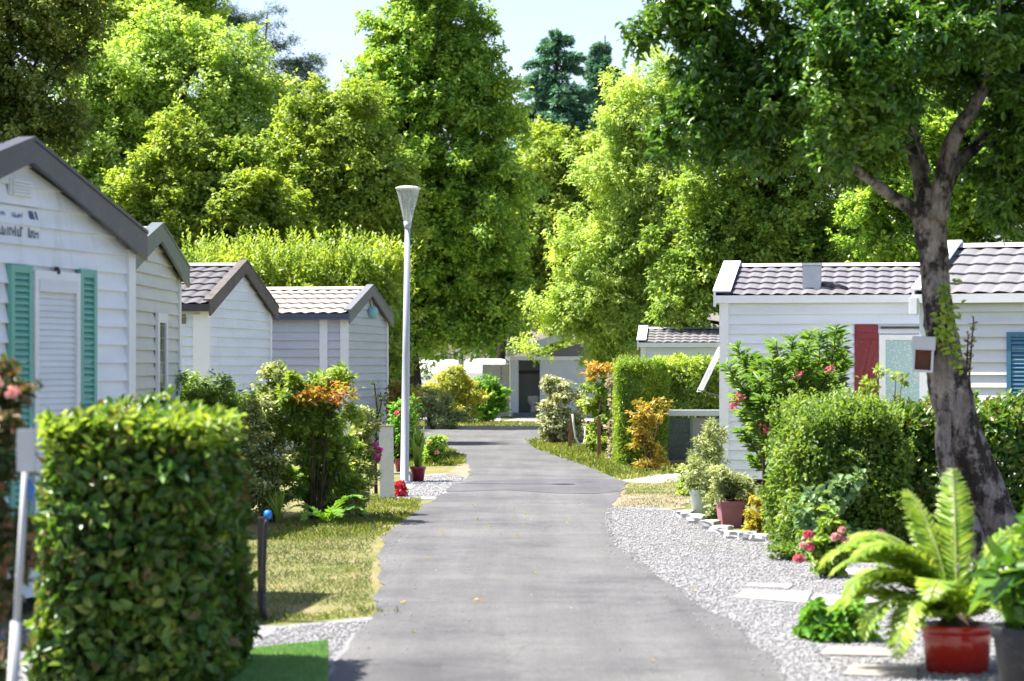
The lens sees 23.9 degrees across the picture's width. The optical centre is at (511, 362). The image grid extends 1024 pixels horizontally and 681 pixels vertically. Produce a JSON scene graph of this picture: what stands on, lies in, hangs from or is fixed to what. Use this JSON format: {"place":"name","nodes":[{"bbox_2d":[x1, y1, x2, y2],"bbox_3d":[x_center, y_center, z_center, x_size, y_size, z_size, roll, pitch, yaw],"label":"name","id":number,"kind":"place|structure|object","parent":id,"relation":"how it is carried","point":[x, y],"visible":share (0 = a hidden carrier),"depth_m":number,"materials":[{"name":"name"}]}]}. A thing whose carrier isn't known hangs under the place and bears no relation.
{"place":"outdoors","nodes":[
{"label":"outdoors","id":0,"kind":"place"},
{"bbox_2d":[0,617,371,680],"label":"gravel path","id":1,"kind":"structure","parent":0,"point":[265,630],"depth_m":17.68,"materials":[{"name":"gravel"}]},
{"bbox_2d":[7,429,35,680],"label":"sign post","id":2,"kind":"object","parent":1,"relation":"on","point":[26,451],"visible":1,"depth_m":11.98,"materials":[{"name":"metal"}]},
{"bbox_2d":[0,353,56,680],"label":"photinia bush","id":3,"kind":"object","parent":1,"relation":"on","point":[13,387],"visible":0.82,"depth_m":12.84,"materials":[{"name":"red plant"}]},
{"bbox_2d":[20,384,263,680],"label":"clipped hedge","id":4,"kind":"object","parent":1,"relation":"on","point":[145,518],"visible":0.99,"depth_m":14.55,"materials":[{"name":"green plant"}]},
{"bbox_2d":[228,639,329,680],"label":"turf mat","id":5,"kind":"object","parent":1,"relation":"on","point":[306,661],"visible":0.84,"depth_m":15.84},
{"bbox_2d":[382,377,421,434],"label":"flowering bush","id":6,"kind":"object","parent":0,"point":[395,385],"visible":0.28,"depth_m":51.68,"materials":[{"name":"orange plant"}]},
{"bbox_2d":[376,473,466,500],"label":"gravel path","id":7,"kind":"structure","parent":0,"point":[426,497],"depth_m":39.31,"materials":[{"name":"gravel"}]},
{"bbox_2d":[394,479,410,496],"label":"red flower plant","id":8,"kind":"object","parent":7,"relation":"on","point":[400,489],"visible":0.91,"depth_m":36.07,"materials":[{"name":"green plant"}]},
{"bbox_2d":[396,186,420,483],"bbox_3d":[-1.747,-0.465,40.000,0.418,4.930,0.418,1,0,0],"label":"street lamp","id":9,"kind":"object","parent":7,"relation":"on","point":[404,470],"visible":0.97,"depth_m":39.95,"materials":[{"name":"metal"}]},
{"bbox_2d":[409,426,425,480],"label":"potted plant","id":10,"kind":"object","parent":7,"relation":"on","point":[418,470],"visible":0.95,"depth_m":40.73,"materials":[{"name":"green plant"}]},
{"bbox_2d":[446,463,470,476],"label":"dirt path","id":11,"kind":"structure","parent":0,"point":[461,469],"depth_m":44.75,"materials":[{"name":"soil"}]},
{"bbox_2d":[248,478,687,622],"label":"dry grass","id":12,"kind":"structure","parent":0,"point":[314,561],"depth_m":23.70,"materials":[{"name":"plant"}]},
{"bbox_2d":[5,0,1021,365],"label":"sky","id":13,"kind":"structure","parent":0,"point":[325,27],"materials":[{"name":"white"}]},
{"bbox_2d":[527,396,538,411],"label":"toilet bowl","id":14,"kind":"object","parent":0,"point":[532,400],"visible":0.93,"depth_m":91.52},
{"bbox_2d":[505,417,593,420],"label":"pavement","id":15,"kind":"structure","parent":0,"point":[535,418],"depth_m":85.08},
{"bbox_2d":[328,429,787,680],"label":"road","id":16,"kind":"structure","parent":0,"point":[564,644],"depth_m":20.16,"materials":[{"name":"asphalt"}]},
{"bbox_2d":[446,479,625,493],"bbox_3d":[0.429,1.984,39.090,2.921,0.001,4.697,0,0,0],"label":"road patch","id":17,"kind":"object","parent":16,"relation":"on","point":[593,486],"visible":1,"depth_m":39.15,"materials":[{"name":"asphalt"}]},
{"bbox_2d":[245,474,1003,680],"bbox_3d":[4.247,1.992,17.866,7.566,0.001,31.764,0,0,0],"label":"gravel path","id":18,"kind":"structure","parent":0,"point":[919,649],"depth_m":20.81,"materials":[{"name":"gravel"}]},
{"bbox_2d":[686,513,707,523],"bbox_3d":[2.300,1.949,30.060,0.272,0.157,0.272,0,0,25],"label":"edging stone","id":19,"kind":"object","parent":18,"relation":"on","point":[693,518],"visible":0.63,"depth_m":29.95,"materials":[{"name":"stone"}]},
{"bbox_2d":[698,519,720,528],"bbox_3d":[2.374,1.957,29.053,0.254,0.152,0.269,0,0,25],"label":"edging stone","id":20,"kind":"object","parent":18,"relation":"on","point":[704,524],"visible":0.62,"depth_m":28.96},
{"bbox_2d":[708,525,733,534],"bbox_3d":[2.429,1.956,28.113,0.273,0.150,0.253,0,0,25],"label":"edging stone","id":21,"kind":"object","parent":18,"relation":"on","point":[717,529],"visible":0.63,"depth_m":28.02,"materials":[{"name":"stone"}]},
{"bbox_2d":[724,530,739,538],"bbox_3d":[2.534,1.961,27.520,0.257,0.115,0.273,0,0,5],"label":"edging stone","id":22,"kind":"object","parent":18,"relation":"on","point":[732,534],"visible":0.62,"depth_m":27.40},
{"bbox_2d":[737,531,756,540],"bbox_3d":[2.651,1.956,27.227,0.233,0.138,0.268,0,0,5],"label":"edging stone","id":23,"kind":"object","parent":18,"relation":"on","point":[743,535],"visible":0.69,"depth_m":27.11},
{"bbox_2d":[749,533,767,541],"bbox_3d":[2.788,1.965,27.082,0.280,0.113,0.283,0,0,5],"label":"edging stone","id":24,"kind":"object","parent":18,"relation":"on","point":[757,537],"visible":0.55,"depth_m":26.97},
{"bbox_2d":[745,583,792,588],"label":"paving slab","id":25,"kind":"structure","parent":18,"relation":"on","point":[769,585],"depth_m":21.50,"materials":[{"name":"concrete"}]},
{"bbox_2d":[734,589,811,603],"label":"paving slab","id":26,"kind":"structure","parent":18,"relation":"on","point":[788,596],"depth_m":20.58,"materials":[{"name":"concrete"}]},
{"bbox_2d":[764,529,807,561],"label":"ground plant","id":27,"kind":"object","parent":18,"relation":"on","point":[788,551],"visible":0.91,"depth_m":24.35,"materials":[{"name":"green plant"}]},
{"bbox_2d":[614,0,1023,567],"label":"shade tree","id":28,"kind":"object","parent":18,"relation":"on","point":[840,76],"visible":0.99,"depth_m":22.36,"materials":[{"name":"green plant"}]},
{"bbox_2d":[912,336,935,372],"bbox_3d":[3.816,-0.078,22.452,0.216,0.332,0.265,3,1,10],"label":"nest box","id":29,"kind":"object","parent":28,"relation":"attached to","point":[923,354],"visible":1,"depth_m":22.34,"materials":[{"name":"white wood"}]},
{"bbox_2d":[788,466,866,559],"bbox_3d":[3.190,1.548,24.540,0.785,1.012,0.725,0,0,-16],"label":"bramble","id":30,"kind":"object","parent":18,"relation":"on","point":[841,490],"visible":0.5,"depth_m":24.51,"materials":[{"name":"green plant"}]},
{"bbox_2d":[792,596,882,643],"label":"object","id":31,"kind":"object","parent":18,"relation":"on","point":[818,625],"visible":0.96,"depth_m":17.27,"materials":[{"name":"green plant"}]},
{"bbox_2d":[793,503,885,577],"bbox_3d":[3.020,1.672,22.504,0.865,0.733,0.457,0,0,0],"label":"rose bush","id":32,"kind":"object","parent":18,"relation":"on","point":[828,537],"visible":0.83,"depth_m":22.43,"materials":[{"name":"green plant"}]},
{"bbox_2d":[812,594,898,608],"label":"paving slab","id":33,"kind":"structure","parent":18,"relation":"on","point":[830,598],"depth_m":20.32,"materials":[{"name":"concrete"}]},
{"bbox_2d":[819,645,899,657],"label":"paving slab","id":34,"kind":"structure","parent":18,"relation":"on","point":[848,651],"depth_m":16.59,"materials":[{"name":"concrete"}]},
{"bbox_2d":[842,664,916,678],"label":"paving slab","id":35,"kind":"structure","parent":18,"relation":"on","point":[882,671],"depth_m":15.51,"materials":[{"name":"concrete"}]},
{"bbox_2d":[817,468,1020,674],"bbox_3d":[2.940,1.354,15.782,1.852,1.291,1.491,0,0,0],"label":"potted cycad","id":36,"kind":"object","parent":18,"relation":"on","point":[957,638],"visible":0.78,"depth_m":15.54,"materials":[{"name":"green plant"}]},
{"bbox_2d":[968,504,1023,680],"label":"potted shrub","id":37,"kind":"object","parent":18,"relation":"on","point":[1001,573],"visible":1,"depth_m":14.46,"materials":[{"name":"green plant"}]},
{"bbox_2d":[611,493,689,508],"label":"dirt path","id":38,"kind":"structure","parent":0,"point":[619,501],"depth_m":35.05,"materials":[{"name":"soil"}]},
{"bbox_2d":[618,470,686,482],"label":"dirt path","id":39,"kind":"structure","parent":0,"point":[653,479],"depth_m":41.72,"materials":[{"name":"soil"}]},
{"bbox_2d":[624,396,673,470],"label":"golden bush","id":40,"kind":"object","parent":39,"relation":"on","point":[645,417],"visible":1,"depth_m":44.00,"materials":[{"name":"orange plant"}]},
{"bbox_2d":[462,367,971,562],"bbox_3d":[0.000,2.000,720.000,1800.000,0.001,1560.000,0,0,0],"label":"ground","id":41,"kind":"structure","parent":0,"point":[504,418],"depth_m":33.70,"materials":[{"name":"soil"}]},
{"bbox_2d":[0,0,123,164],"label":"holm oak","id":42,"kind":"object","parent":41,"relation":"on","point":[43,30],"visible":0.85,"depth_m":67.68,"materials":[{"name":"green plant"}]},
{"bbox_2d":[0,136,148,614],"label":"mobile home","id":43,"kind":"object","parent":41,"relation":"on","point":[73,242],"visible":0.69,"depth_m":19.71,"materials":[{"name":"white"}]},
{"bbox_2d":[33,267,80,514],"bbox_3d":[-3.693,0.335,19.634,0.060,2.230,0.861,0,0,14],"label":"door","id":44,"kind":"structure","parent":43,"relation":"in","point":[57,355],"depth_m":19.62,"materials":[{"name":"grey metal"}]},
{"bbox_2d":[136,222,190,404],"bbox_3d":[-8.538,0.134,29.888,8.490,3.732,4.498,0,0,1],"label":"mobile home","id":45,"kind":"object","parent":41,"relation":"on","point":[162,272],"visible":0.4,"depth_m":30.11,"materials":[{"name":"beige"}]},
{"bbox_2d":[155,313,167,403],"bbox_3d":[-4.391,0.339,30.336,0.040,1.922,0.757,0,0,1],"label":"window","id":46,"kind":"structure","parent":45,"relation":"in","point":[161,340],"depth_m":30.35,"materials":[{"name":"white glass"}]},
{"bbox_2d":[38,0,307,198],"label":"ash tree","id":47,"kind":"object","parent":41,"relation":"on","point":[127,93],"visible":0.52,"depth_m":83.62,"materials":[{"name":"green plant"}]},
{"bbox_2d":[100,100,317,258],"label":"maple tree","id":48,"kind":"object","parent":41,"relation":"on","point":[233,187],"visible":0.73,"depth_m":69.78,"materials":[{"name":"green plant"}]},
{"bbox_2d":[174,369,275,509],"bbox_3d":[-3.950,1.062,31.955,1.795,1.976,1.556,0,0,0],"label":"elder bush","id":49,"kind":"object","parent":41,"relation":"on","point":[210,396],"visible":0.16,"depth_m":31.87,"materials":[{"name":"green plant"}]},
{"bbox_2d":[182,260,278,444],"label":"mobile home","id":50,"kind":"object","parent":41,"relation":"on","point":[230,310],"visible":0.29,"depth_m":42.81,"materials":[{"name":"white"}]},
{"bbox_2d":[1,447,466,627],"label":"worn turf","id":51,"kind":"structure","parent":41,"relation":"on","point":[376,571],"depth_m":23.15,"materials":[{"name":"plant"}]},
{"bbox_2d":[257,510,271,621],"bbox_3d":[-1.920,1.583,18.697,0.141,0.893,0.077,0,0,44],"label":"standpipe","id":52,"kind":"object","parent":51,"relation":"on","point":[262,525],"visible":0.86,"depth_m":18.66,"materials":[{"name":"black"}]},
{"bbox_2d":[237,357,302,521],"bbox_3d":[-3.119,0.978,30.356,1.119,2.106,1.032,0,0,-32],"label":"variegated bush","id":53,"kind":"object","parent":51,"relation":"on","point":[266,462],"visible":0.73,"depth_m":30.28,"materials":[{"name":"green plant"}]},
{"bbox_2d":[260,484,301,524],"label":"strap plant","id":54,"kind":"object","parent":51,"relation":"on","point":[276,506],"visible":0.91,"depth_m":29.50,"materials":[{"name":"green plant"}]},
{"bbox_2d":[256,360,367,520],"bbox_3d":[-2.525,1.011,30.668,1.411,2.118,1.804,0,0,0],"label":"photinia bush","id":55,"kind":"object","parent":51,"relation":"on","point":[325,465],"visible":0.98,"depth_m":30.55,"materials":[{"name":"green plant"}]},
{"bbox_2d":[287,494,368,523],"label":"fern","id":56,"kind":"object","parent":51,"relation":"on","point":[332,512],"visible":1,"depth_m":29.76,"materials":[{"name":"green plant"}]},
{"bbox_2d":[300,485,371,517],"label":"ground plant","id":57,"kind":"object","parent":51,"relation":"on","point":[354,512],"visible":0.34,"depth_m":31.18,"materials":[{"name":"green plant"}]},
{"bbox_2d":[332,404,383,511],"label":"abelia bush","id":58,"kind":"object","parent":51,"relation":"on","point":[366,468],"visible":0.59,"depth_m":31.62,"materials":[{"name":"green plant"}]},
{"bbox_2d":[369,380,386,493],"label":"tall stem plant","id":59,"kind":"object","parent":51,"relation":"on","point":[377,414],"visible":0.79,"depth_m":36.46,"materials":[{"name":"green plant"}]},
{"bbox_2d":[379,425,394,497],"bbox_3d":[-1.835,1.481,35.374,0.235,1.138,0.072,0,0,0],"label":"marker post","id":60,"kind":"object","parent":51,"relation":"on","point":[386,464],"visible":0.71,"depth_m":35.34,"materials":[{"name":"beige paint"}]},
{"bbox_2d":[377,418,425,458],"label":"dark bush","id":61,"kind":"object","parent":51,"relation":"on","point":[411,454],"visible":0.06,"depth_m":49.25,"materials":[{"name":"green plant"}]},
{"bbox_2d":[394,472,411,480],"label":"plant bench","id":62,"kind":"object","parent":51,"relation":"on","point":[410,473],"visible":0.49,"depth_m":40.37,"materials":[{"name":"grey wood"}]},
{"bbox_2d":[386,392,422,471],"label":"potted plant","id":63,"kind":"object","parent":62,"relation":"on","point":[395,412],"visible":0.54,"depth_m":40.63,"materials":[{"name":"green plant"}]},
{"bbox_2d":[422,433,449,465],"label":"dahlia bush","id":64,"kind":"object","parent":51,"relation":"on","point":[434,453],"visible":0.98,"depth_m":46.96,"materials":[{"name":"green plant"}]},
{"bbox_2d":[206,0,330,119],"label":"pine tree","id":65,"kind":"object","parent":41,"relation":"on","point":[305,67],"visible":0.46,"depth_m":140.90,"materials":[{"name":"green plant"}]},
{"bbox_2d":[180,220,423,428],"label":"tall hedge","id":66,"kind":"object","parent":41,"relation":"on","point":[323,266],"visible":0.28,"depth_m":59.14,"materials":[{"name":"green plant"}]},
{"bbox_2d":[267,284,393,461],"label":"mobile home","id":67,"kind":"object","parent":41,"relation":"on","point":[323,328],"visible":0.3,"depth_m":48.98,"materials":[{"name":"grey"}]},
{"bbox_2d":[254,68,434,270],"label":"field maple","id":68,"kind":"object","parent":41,"relation":"on","point":[336,163],"visible":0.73,"depth_m":73.36,"materials":[{"name":"green plant"}]},
{"bbox_2d":[412,383,470,428],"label":"grey bush","id":69,"kind":"object","parent":41,"relation":"on","point":[441,414],"visible":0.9,"depth_m":72.75,"materials":[{"name":"green plant"}]},
{"bbox_2d":[420,416,500,421],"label":"paved yard","id":70,"kind":"structure","parent":41,"relation":"on","point":[498,418],"depth_m":85.20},
{"bbox_2d":[67,0,231,62],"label":"lime tree","id":71,"kind":"object","parent":70,"relation":"on","point":[209,7],"visible":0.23,"depth_m":102.63,"materials":[{"name":"green plant"}]},
{"bbox_2d":[419,360,459,396],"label":"caravan","id":72,"kind":"object","parent":70,"relation":"on","point":[440,364],"visible":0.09,"depth_m":95.02,"materials":[{"name":"white metal"}]},
{"bbox_2d":[335,0,555,416],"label":"sweetgum tree","id":73,"kind":"object","parent":70,"relation":"on","point":[453,84],"visible":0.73,"depth_m":88.44,"materials":[{"name":"green plant"}]},
{"bbox_2d":[464,359,506,380],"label":"caravan","id":74,"kind":"object","parent":70,"relation":"on","point":[474,368],"visible":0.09,"depth_m":96.27,"materials":[{"name":"white metal"}]},
{"bbox_2d":[482,364,509,415],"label":"screen wall","id":75,"kind":"structure","parent":70,"relation":"on","point":[501,372],"depth_m":90.69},
{"bbox_2d":[261,419,677,624],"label":"lawn grass","id":76,"kind":"structure","parent":41,"relation":"on","point":[585,456],"depth_m":33.61,"materials":[{"name":"plant"}]},
{"bbox_2d":[414,426,538,428],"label":"kerb","id":77,"kind":"structure","parent":41,"relation":"on","point":[492,427],"depth_m":72.87,"materials":[{"name":"concrete"}]},
{"bbox_2d":[421,422,539,425],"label":"turf verge","id":78,"kind":"structure","parent":41,"relation":"on","point":[486,423],"depth_m":78.27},
{"bbox_2d":[421,362,495,422],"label":"yellow bush","id":79,"kind":"object","parent":78,"relation":"on","point":[456,382],"visible":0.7,"depth_m":79.78,"materials":[{"name":"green plant"}]},
{"bbox_2d":[468,372,513,421],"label":"green bush","id":80,"kind":"object","parent":41,"relation":"on","point":[497,403],"visible":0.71,"depth_m":82.16,"materials":[{"name":"green plant"}]},
{"bbox_2d":[505,28,600,348],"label":"cedar tree","id":81,"kind":"object","parent":41,"relation":"on","point":[564,105],"visible":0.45,"depth_m":137.82,"materials":[{"name":"green plant"}]},
{"bbox_2d":[485,114,622,359],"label":"robinia tree","id":82,"kind":"object","parent":41,"relation":"on","point":[546,165],"visible":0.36,"depth_m":109.42,"materials":[{"name":"green plant"}]},
{"bbox_2d":[507,333,640,416],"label":"toilet block","id":83,"kind":"structure","parent":41,"relation":"on","point":[525,377],"depth_m":90.59,"materials":[{"name":"grey concrete"}]},
{"bbox_2d":[578,35,640,150],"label":"cedar tree","id":84,"kind":"object","parent":41,"relation":"on","point":[600,54],"visible":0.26,"depth_m":147.57,"materials":[{"name":"green plant"}]},
{"bbox_2d":[540,442,682,493],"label":"side turf","id":85,"kind":"structure","parent":41,"relation":"on","point":[644,487],"depth_m":38.76,"materials":[{"name":"plant"}]},
{"bbox_2d":[535,374,590,443],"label":"variegated bush","id":86,"kind":"object","parent":85,"relation":"on","point":[554,421],"visible":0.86,"depth_m":58.65,"materials":[{"name":"green plant"}]},
{"bbox_2d":[568,413,572,445],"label":"stake","id":87,"kind":"object","parent":85,"relation":"on","point":[570,433],"visible":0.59,"depth_m":55.88,"materials":[{"name":"orange wood"}]},
{"bbox_2d":[576,358,615,451],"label":"photinia bush","id":88,"kind":"object","parent":85,"relation":"on","point":[599,401],"visible":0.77,"depth_m":52.81,"materials":[{"name":"green plant"}]},
{"bbox_2d":[597,416,600,456],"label":"stake","id":89,"kind":"object","parent":85,"relation":"on","point":[598,435],"visible":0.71,"depth_m":50.45,"materials":[{"name":"orange wood"}]},
{"bbox_2d":[603,372,613,459],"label":"pink stem bush","id":90,"kind":"object","parent":85,"relation":"on","point":[608,384],"visible":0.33,"depth_m":49.40,"materials":[{"name":"green plant"}]},
{"bbox_2d":[667,410,718,465],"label":"panel fence","id":91,"kind":"object","parent":85,"relation":"on","point":[682,432],"visible":0.26,"depth_m":47.06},
{"bbox_2d":[505,36,725,374],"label":"walnut tree","id":92,"kind":"object","parent":41,"relation":"on","point":[621,170],"visible":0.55,"depth_m":76.88,"materials":[{"name":"green plant"}]},
{"bbox_2d":[610,352,670,465],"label":"clipped hedge","id":93,"kind":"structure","parent":41,"relation":"on","point":[630,373],"depth_m":46.09,"materials":[{"name":"green plant"}]},
{"bbox_2d":[423,220,894,373],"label":"wood","id":94,"kind":"object","parent":41,"relation":"on","point":[456,355],"visible":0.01,"depth_m":123.90,"materials":[{"name":"green plant"}]},
{"bbox_2d":[637,325,718,417],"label":"mobile home","id":95,"kind":"object","parent":41,"relation":"on","point":[667,341],"visible":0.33,"depth_m":63.60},
{"bbox_2d":[648,352,718,417],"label":"boundary hedge","id":96,"kind":"object","parent":41,"relation":"on","point":[685,372],"visible":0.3,"depth_m":54.22,"materials":[{"name":"green plant"}]},
{"bbox_2d":[674,457,701,495],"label":"shrub","id":97,"kind":"object","parent":41,"relation":"on","point":[680,484],"visible":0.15,"depth_m":36.47,"materials":[{"name":"green plant"}]},
{"bbox_2d":[678,416,731,513],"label":"potted plant","id":98,"kind":"object","parent":41,"relation":"on","point":[696,473],"visible":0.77,"depth_m":31.06,"materials":[{"name":"green plant"}]},
{"bbox_2d":[700,478,722,519],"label":"trailing plant","id":99,"kind":"object","parent":41,"relation":"on","point":[710,513],"visible":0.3,"depth_m":30.01,"materials":[{"name":"green plant"}]},
{"bbox_2d":[705,463,765,527],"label":"potted plant","id":100,"kind":"object","parent":41,"relation":"on","point":[730,487],"visible":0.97,"depth_m":29.26,"materials":[{"name":"green plant"}]},
{"bbox_2d":[741,493,767,533],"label":"yellow flower bush","id":101,"kind":"object","parent":41,"relation":"on","point":[753,521],"visible":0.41,"depth_m":27.59,"materials":[{"name":"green plant"}]},
{"bbox_2d":[632,85,898,330],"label":"chestnut tree","id":102,"kind":"object","parent":41,"relation":"on","point":[741,218],"visible":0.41,"depth_m":65.07,"materials":[{"name":"green plant"}]},
{"bbox_2d":[714,323,855,491],"bbox_3d":[3.275,0.771,28.922,1.817,2.477,1.555,0,0,0],"label":"oleander","id":103,"kind":"object","parent":41,"relation":"on","point":[804,370],"visible":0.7,"depth_m":28.68,"materials":[{"name":"green plant"}]},
{"bbox_2d":[696,261,919,486],"bbox_3d":[7.713,0.133,40.512,9.055,3.735,4.966,0,0,9],"label":"mobile home","id":104,"kind":"object","parent":41,"relation":"on","point":[867,302],"visible":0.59,"depth_m":38.70,"materials":[{"name":"white"}]},
{"bbox_2d":[879,335,918,404],"bbox_3d":[6.295,0.146,38.311,0.953,1.180,0.050,0,0,9],"label":"window","id":105,"kind":"structure","parent":104,"relation":"in","point":[895,351],"depth_m":38.34,"materials":[{"name":"white glass"}]},
{"bbox_2d":[757,382,922,553],"bbox_3d":[3.550,1.131,26.405,1.705,1.852,2.584,0,0,0],"label":"light hedge","id":106,"kind":"object","parent":41,"relation":"on","point":[816,441],"visible":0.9,"depth_m":25.46,"materials":[{"name":"green plant"}]},
{"bbox_2d":[856,361,908,514],"bbox_3d":[4.095,1.004,26.429,0.713,2.066,0.467,0,0,0],"label":"hedge flower plant","id":107,"kind":"object","parent":41,"relation":"on","point":[870,382],"visible":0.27,"depth_m":26.46,"materials":[{"name":"green plant"}]},
{"bbox_2d":[824,58,1023,262],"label":"laurel tree","id":108,"kind":"object","parent":41,"relation":"on","point":[879,240],"visible":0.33,"depth_m":55.92,"materials":[{"name":"green plant"}]},
{"bbox_2d":[878,388,1023,543],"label":"dark hedge","id":109,"kind":"object","parent":41,"relation":"on","point":[1001,419],"visible":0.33,"depth_m":26.36,"materials":[{"name":"green plant"}]},
{"bbox_2d":[909,240,1023,503],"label":"mobile home","id":110,"kind":"object","parent":41,"relation":"on","point":[990,289],"visible":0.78,"depth_m":32.66,"materials":[{"name":"white"}]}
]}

